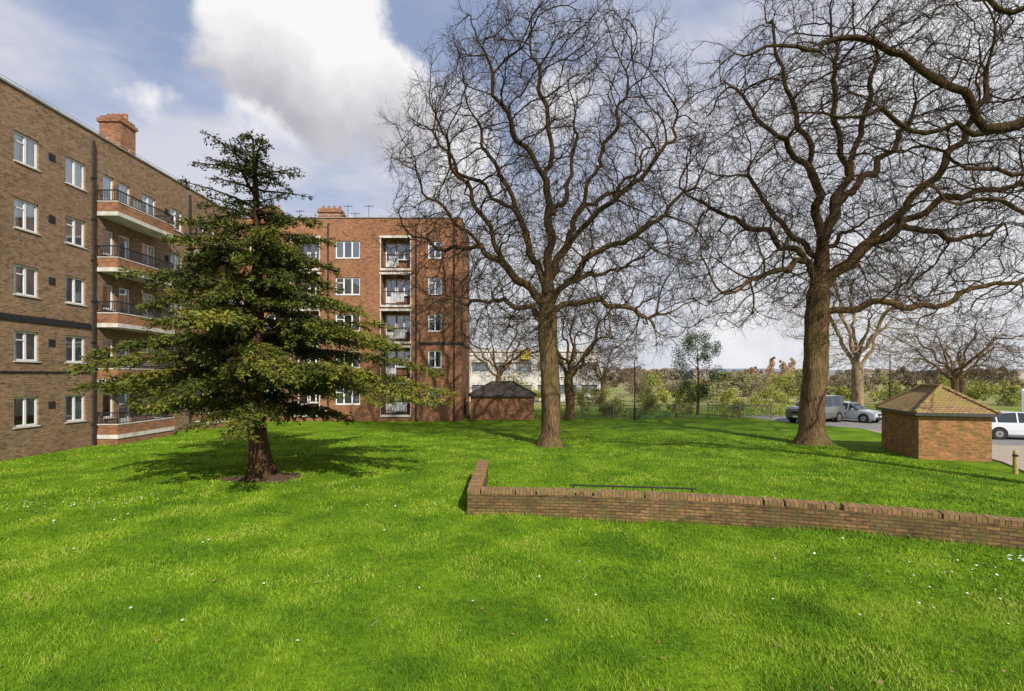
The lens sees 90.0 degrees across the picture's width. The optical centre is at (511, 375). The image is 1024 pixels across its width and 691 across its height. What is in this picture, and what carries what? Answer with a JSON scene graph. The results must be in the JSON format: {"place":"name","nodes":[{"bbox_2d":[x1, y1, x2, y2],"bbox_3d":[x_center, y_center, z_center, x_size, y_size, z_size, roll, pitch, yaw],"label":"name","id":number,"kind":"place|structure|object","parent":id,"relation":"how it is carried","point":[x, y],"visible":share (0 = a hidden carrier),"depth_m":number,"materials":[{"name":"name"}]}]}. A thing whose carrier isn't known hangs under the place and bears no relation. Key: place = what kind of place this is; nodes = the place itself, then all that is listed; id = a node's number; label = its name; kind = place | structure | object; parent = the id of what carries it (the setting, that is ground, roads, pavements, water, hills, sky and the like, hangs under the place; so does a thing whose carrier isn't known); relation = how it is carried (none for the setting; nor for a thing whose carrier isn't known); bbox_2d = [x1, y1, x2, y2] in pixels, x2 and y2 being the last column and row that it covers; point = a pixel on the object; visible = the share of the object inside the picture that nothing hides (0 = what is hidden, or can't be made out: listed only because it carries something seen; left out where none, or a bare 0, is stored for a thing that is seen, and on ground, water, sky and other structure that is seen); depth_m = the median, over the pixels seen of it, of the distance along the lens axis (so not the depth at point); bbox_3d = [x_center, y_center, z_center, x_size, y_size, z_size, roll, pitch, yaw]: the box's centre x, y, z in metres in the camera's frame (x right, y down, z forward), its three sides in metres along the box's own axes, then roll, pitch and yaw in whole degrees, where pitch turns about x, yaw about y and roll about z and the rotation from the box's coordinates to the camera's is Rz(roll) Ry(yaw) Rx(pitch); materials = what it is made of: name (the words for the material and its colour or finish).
{"place":"outdoors","nodes":[
{"label":"outdoors","id":0,"kind":"place"},
{"bbox_2d":[0,379,1023,690],"bbox_3d":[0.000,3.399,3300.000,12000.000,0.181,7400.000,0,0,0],"label":"ground","id":1,"kind":"structure","parent":0,"point":[716,425],"depth_m":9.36,"materials":[{"name":"green plant"}]},
{"bbox_2d":[0,80,239,460],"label":"side wing walls","id":2,"kind":"structure","parent":1,"relation":"on","point":[47,190],"depth_m":23.09,"materials":[{"name":"brown brick"}]},
{"bbox_2d":[0,73,456,424],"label":"roof rail and copings","id":3,"kind":"object","parent":2,"relation":"on","point":[117,256],"visible":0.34,"depth_m":25.90,"materials":[{"name":"grey concrete"}]},
{"bbox_2d":[96,115,345,216],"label":"chimneys","id":4,"kind":"object","parent":3,"relation":"on","point":[121,130],"visible":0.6,"depth_m":27.61,"materials":[{"name":"orange brick"}]},
{"bbox_2d":[107,113,341,207],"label":"chimney pots","id":5,"kind":"object","parent":4,"relation":"on","point":[125,115],"visible":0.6,"depth_m":27.91,"materials":[{"name":"ceramic"}]},
{"bbox_2d":[14,136,440,424],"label":"room interiors","id":6,"kind":"object","parent":1,"relation":"on","point":[18,420],"visible":0.09,"depth_m":26.31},
{"bbox_2d":[14,133,440,419],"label":"curtains","id":7,"kind":"object","parent":6,"relation":"on","point":[18,345],"visible":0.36,"depth_m":24.35,"materials":[{"name":"white fabric"}]},
{"bbox_2d":[0,140,469,445],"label":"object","id":8,"kind":"object","parent":1,"relation":"on","point":[15,317],"visible":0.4,"depth_m":25.63,"materials":[{"name":"metal"}]},
{"bbox_2d":[13,159,467,438],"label":"slabs and sills","id":9,"kind":"structure","parent":1,"relation":"on","point":[117,217],"depth_m":27.26,"materials":[{"name":"paint"}]},
{"bbox_2d":[14,131,441,426],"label":"window frames","id":10,"kind":"structure","parent":9,"relation":"on","point":[82,285],"depth_m":25.73,"materials":[{"name":"white plastic"}]},
{"bbox_2d":[217,473,302,482],"bbox_3d":[-8.392,3.369,17.217,2.695,0.183,1.636,0,0,0],"label":"soil patch","id":11,"kind":"object","parent":1,"relation":"on","point":[278,477],"visible":0.69,"depth_m":16.80,"materials":[{"name":"brown soil"}]},
{"bbox_2d":[60,129,460,478],"bbox_3d":[-7.766,-2.310,17.474,11.621,11.837,10.994,0,0,-29],"label":"yew tree","id":12,"kind":"object","parent":1,"relation":"on","point":[268,366],"visible":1,"depth_m":16.12,"materials":[{"name":"green plant"}]},
{"bbox_2d":[240,218,469,420],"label":"end wing walls","id":13,"kind":"structure","parent":1,"relation":"on","point":[365,268],"depth_m":38.50,"materials":[{"name":"red brick"}]},
{"bbox_2d":[0,77,469,241],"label":"parapet coping","id":14,"kind":"object","parent":13,"relation":"on","point":[52,108],"visible":0.4,"depth_m":26.73,"materials":[{"name":"grey concrete"}]},
{"bbox_2d":[97,202,409,444],"bbox_3d":[-18.708,-3.440,26.474,11.158,14.280,32.809,0,0,22],"label":"balcony brickwork","id":15,"kind":"object","parent":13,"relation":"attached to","point":[128,320],"visible":0.18,"depth_m":27.66,"materials":[{"name":"red brick"}]},
{"bbox_2d":[467,381,536,419],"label":"brick shed","id":16,"kind":"structure","parent":1,"relation":"on","point":[502,400],"depth_m":39.60,"materials":[{"name":"brick"}]},
{"bbox_2d":[0,452,1005,689],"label":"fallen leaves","id":17,"kind":"object","parent":1,"relation":"on","point":[879,681],"visible":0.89,"depth_m":7.85,"materials":[{"name":"plant"}]},
{"bbox_2d":[7,479,1008,640],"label":"daisies","id":18,"kind":"object","parent":1,"relation":"on","point":[473,600],"visible":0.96,"depth_m":9.20,"materials":[{"name":"white plant"}]},
{"bbox_2d":[470,311,566,384],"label":"bare tree","id":19,"kind":"object","parent":1,"relation":"on","point":[498,374],"visible":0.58,"depth_m":55.61,"materials":[{"name":"brown wood"}]},
{"bbox_2d":[470,349,601,401],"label":"walls","id":20,"kind":"structure","parent":1,"relation":"on","point":[475,379],"depth_m":68.00,"materials":[{"name":"white paint"}]},
{"bbox_2d":[472,362,596,393],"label":"windows","id":21,"kind":"structure","parent":20,"relation":"attached to","point":[474,387],"depth_m":68.19,"materials":[{"name":"grey glass"}]},
{"bbox_2d":[363,0,740,447],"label":"oak tree","id":22,"kind":"object","parent":1,"relation":"on","point":[544,308],"visible":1,"depth_m":23.24,"materials":[{"name":"brown plant"}]},
{"bbox_2d":[494,281,654,420],"bbox_3d":[4.746,-2.314,39.377,12.980,11.657,11.652,0,0,0],"label":"bare tree","id":23,"kind":"object","parent":1,"relation":"on","point":[569,414],"visible":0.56,"depth_m":39.01,"materials":[{"name":"brown plant"}]},
{"bbox_2d":[566,340,648,403],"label":"bare tree","id":24,"kind":"object","parent":1,"relation":"on","point":[611,380],"visible":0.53,"depth_m":61.44,"materials":[{"name":"brown plant"}]},
{"bbox_2d":[570,484,695,492],"bbox_3d":[3.075,3.156,13.125,3.170,0.687,0.044,0,0,6],"label":"metal handrail","id":25,"kind":"object","parent":1,"relation":"on","point":[613,486],"visible":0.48,"depth_m":13.10,"materials":[{"name":"black metal"}]},
{"bbox_2d":[633,356,637,419],"bbox_3d":[9.400,1.020,38.770,0.193,4.960,1.054,0,0,0],"label":"street lamp","id":26,"kind":"object","parent":1,"relation":"on","point":[634,408],"visible":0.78,"depth_m":39.16,"materials":[{"name":"black metal"}]},
{"bbox_2d":[561,402,772,418],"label":"metal fence","id":27,"kind":"object","parent":1,"relation":"on","point":[676,405],"visible":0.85,"depth_m":40.50,"materials":[{"name":"black metal"}]},
{"bbox_2d":[563,380,788,416],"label":"shrubs","id":28,"kind":"object","parent":1,"relation":"on","point":[643,399],"visible":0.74,"depth_m":43.19,"materials":[{"name":"green plant"}]},
{"bbox_2d":[669,329,728,414],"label":"evergreen tree","id":29,"kind":"object","parent":1,"relation":"on","point":[712,376],"visible":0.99,"depth_m":44.66,"materials":[{"name":"green plant"}]},
{"bbox_2d":[467,468,1023,549],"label":"brickwork","id":30,"kind":"object","parent":1,"relation":"on","point":[644,509],"visible":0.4,"depth_m":11.63,"materials":[{"name":"brick"}]},
{"bbox_2d":[467,460,1023,526],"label":"coping bricks","id":31,"kind":"object","parent":30,"relation":"on","point":[476,483],"visible":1,"depth_m":11.64,"materials":[{"name":"brown brick"}]},
{"bbox_2d":[501,370,1023,406],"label":"hedgerow","id":32,"kind":"object","parent":1,"relation":"on","point":[1013,398],"visible":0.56,"depth_m":61.49,"materials":[{"name":"green plant"}]},
{"bbox_2d":[749,357,795,387],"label":"poplar trees","id":33,"kind":"object","parent":1,"relation":"on","point":[783,367],"visible":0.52,"depth_m":119.34,"materials":[{"name":"beige plant"}]},
{"bbox_2d":[616,366,1006,381],"bbox_3d":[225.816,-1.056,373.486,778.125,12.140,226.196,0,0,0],"label":"distant trees","id":34,"kind":"object","parent":1,"relation":"on","point":[893,374],"visible":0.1,"depth_m":282.83,"materials":[{"name":"green plant"}]},
{"bbox_2d":[604,367,1021,396],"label":"brushwood","id":35,"kind":"object","parent":1,"relation":"on","point":[839,381],"visible":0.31,"depth_m":85.91,"materials":[{"name":"green plant"}]},
{"bbox_2d":[602,368,1023,379],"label":"distant houses","id":36,"kind":"structure","parent":1,"relation":"on","point":[764,371],"depth_m":549.48,"materials":[{"name":"red brick"}]},
{"bbox_2d":[603,368,1023,389],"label":"distant trees","id":37,"kind":"object","parent":1,"relation":"on","point":[900,378],"visible":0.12,"depth_m":151.51,"materials":[{"name":"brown plant"}]},
{"bbox_2d":[661,0,1023,445],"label":"oak tree","id":38,"kind":"object","parent":1,"relation":"on","point":[823,277],"visible":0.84,"depth_m":24.48,"materials":[{"name":"brown plant"}]},
{"bbox_2d":[670,0,1023,237],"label":"oak tree","id":39,"kind":"object","parent":1,"relation":"on","point":[980,122],"visible":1,"depth_m":13.51,"materials":[{"name":"brown plant"}]},
{"bbox_2d":[778,251,953,405],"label":"bare tree","id":40,"kind":"object","parent":1,"relation":"on","point":[855,352],"visible":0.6,"depth_m":40.07,"materials":[{"name":"brown plant"}]},
{"bbox_2d":[742,415,1023,444],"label":"car park","id":41,"kind":"structure","parent":1,"relation":"on","point":[870,425],"depth_m":35.73,"materials":[{"name":"grey asphalt"}]},
{"bbox_2d":[785,395,844,421],"bbox_3d":[22.292,2.430,37.595,4.832,1.980,2.170,0,0,-30],"label":"parked car","id":42,"kind":"object","parent":41,"relation":"on","point":[835,407],"visible":0.54,"depth_m":37.19,"materials":[{"name":"grey paint"}]},
{"bbox_2d":[825,401,881,422],"bbox_3d":[25.404,2.680,38.393,2.040,1.480,4.215,0,0,-30],"label":"parked car","id":43,"kind":"object","parent":41,"relation":"on","point":[859,412],"visible":0.47,"depth_m":37.32,"materials":[{"name":"silver paint"}]},
{"bbox_2d":[992,411,1023,439],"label":"parked car","id":44,"kind":"object","parent":41,"relation":"on","point":[1005,424],"visible":0.52,"depth_m":27.14,"materials":[{"name":"white paint"}]},
{"bbox_2d":[889,350,897,397],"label":"street lamp","id":45,"kind":"object","parent":1,"relation":"on","point":[890,379],"visible":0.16,"depth_m":41.99,"materials":[{"name":"black metal"}]},
{"bbox_2d":[875,383,1001,461],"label":"brick shed","id":46,"kind":"structure","parent":1,"relation":"on","point":[932,421],"depth_m":20.77,"materials":[{"name":"brick"}]},
{"bbox_2d":[873,306,1023,392],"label":"bare tree","id":47,"kind":"object","parent":1,"relation":"on","point":[955,378],"visible":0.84,"depth_m":47.27,"materials":[{"name":"brown plant"}]},
{"bbox_2d":[908,328,1023,393],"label":"bare tree","id":48,"kind":"object","parent":1,"relation":"on","point":[962,386],"visible":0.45,"depth_m":65.28,"materials":[{"name":"brown plant"}]},
{"bbox_2d":[992,458,1023,471],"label":"kerb","id":49,"kind":"structure","parent":1,"relation":"on","point":[1009,464],"depth_m":19.70,"materials":[{"name":"concrete"}]},
{"bbox_2d":[1012,450,1018,473],"bbox_3d":[17.500,3.040,17.800,0.151,0.920,0.151,0,0,0],"label":"bollard","id":50,"kind":"object","parent":1,"relation":"on","point":[1015,455],"visible":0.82,"depth_m":17.75,"materials":[{"name":"brown wood"}]},
{"bbox_2d":[1021,389,1023,411],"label":"white hoarding","id":51,"kind":"object","parent":1,"relation":"on","point":[1022,400],"visible":0.57,"depth_m":38.07,"materials":[{"name":"paint"}]},
{"bbox_2d":[0,0,1023,370],"label":"sky","id":52,"kind":"structure","parent":0,"point":[310,77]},
{"bbox_2d":[622,368,1012,378],"bbox_3d":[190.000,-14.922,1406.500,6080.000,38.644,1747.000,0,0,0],"label":"hills","id":53,"kind":"structure","parent":0,"point":[831,373],"depth_m":1056.12,"materials":[{"name":"green plant"}]},
{"bbox_2d":[866,429,1023,468],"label":"path","id":54,"kind":"structure","parent":0,"point":[1003,452],"depth_m":22.70,"materials":[{"name":"beige concrete"}]}
]}

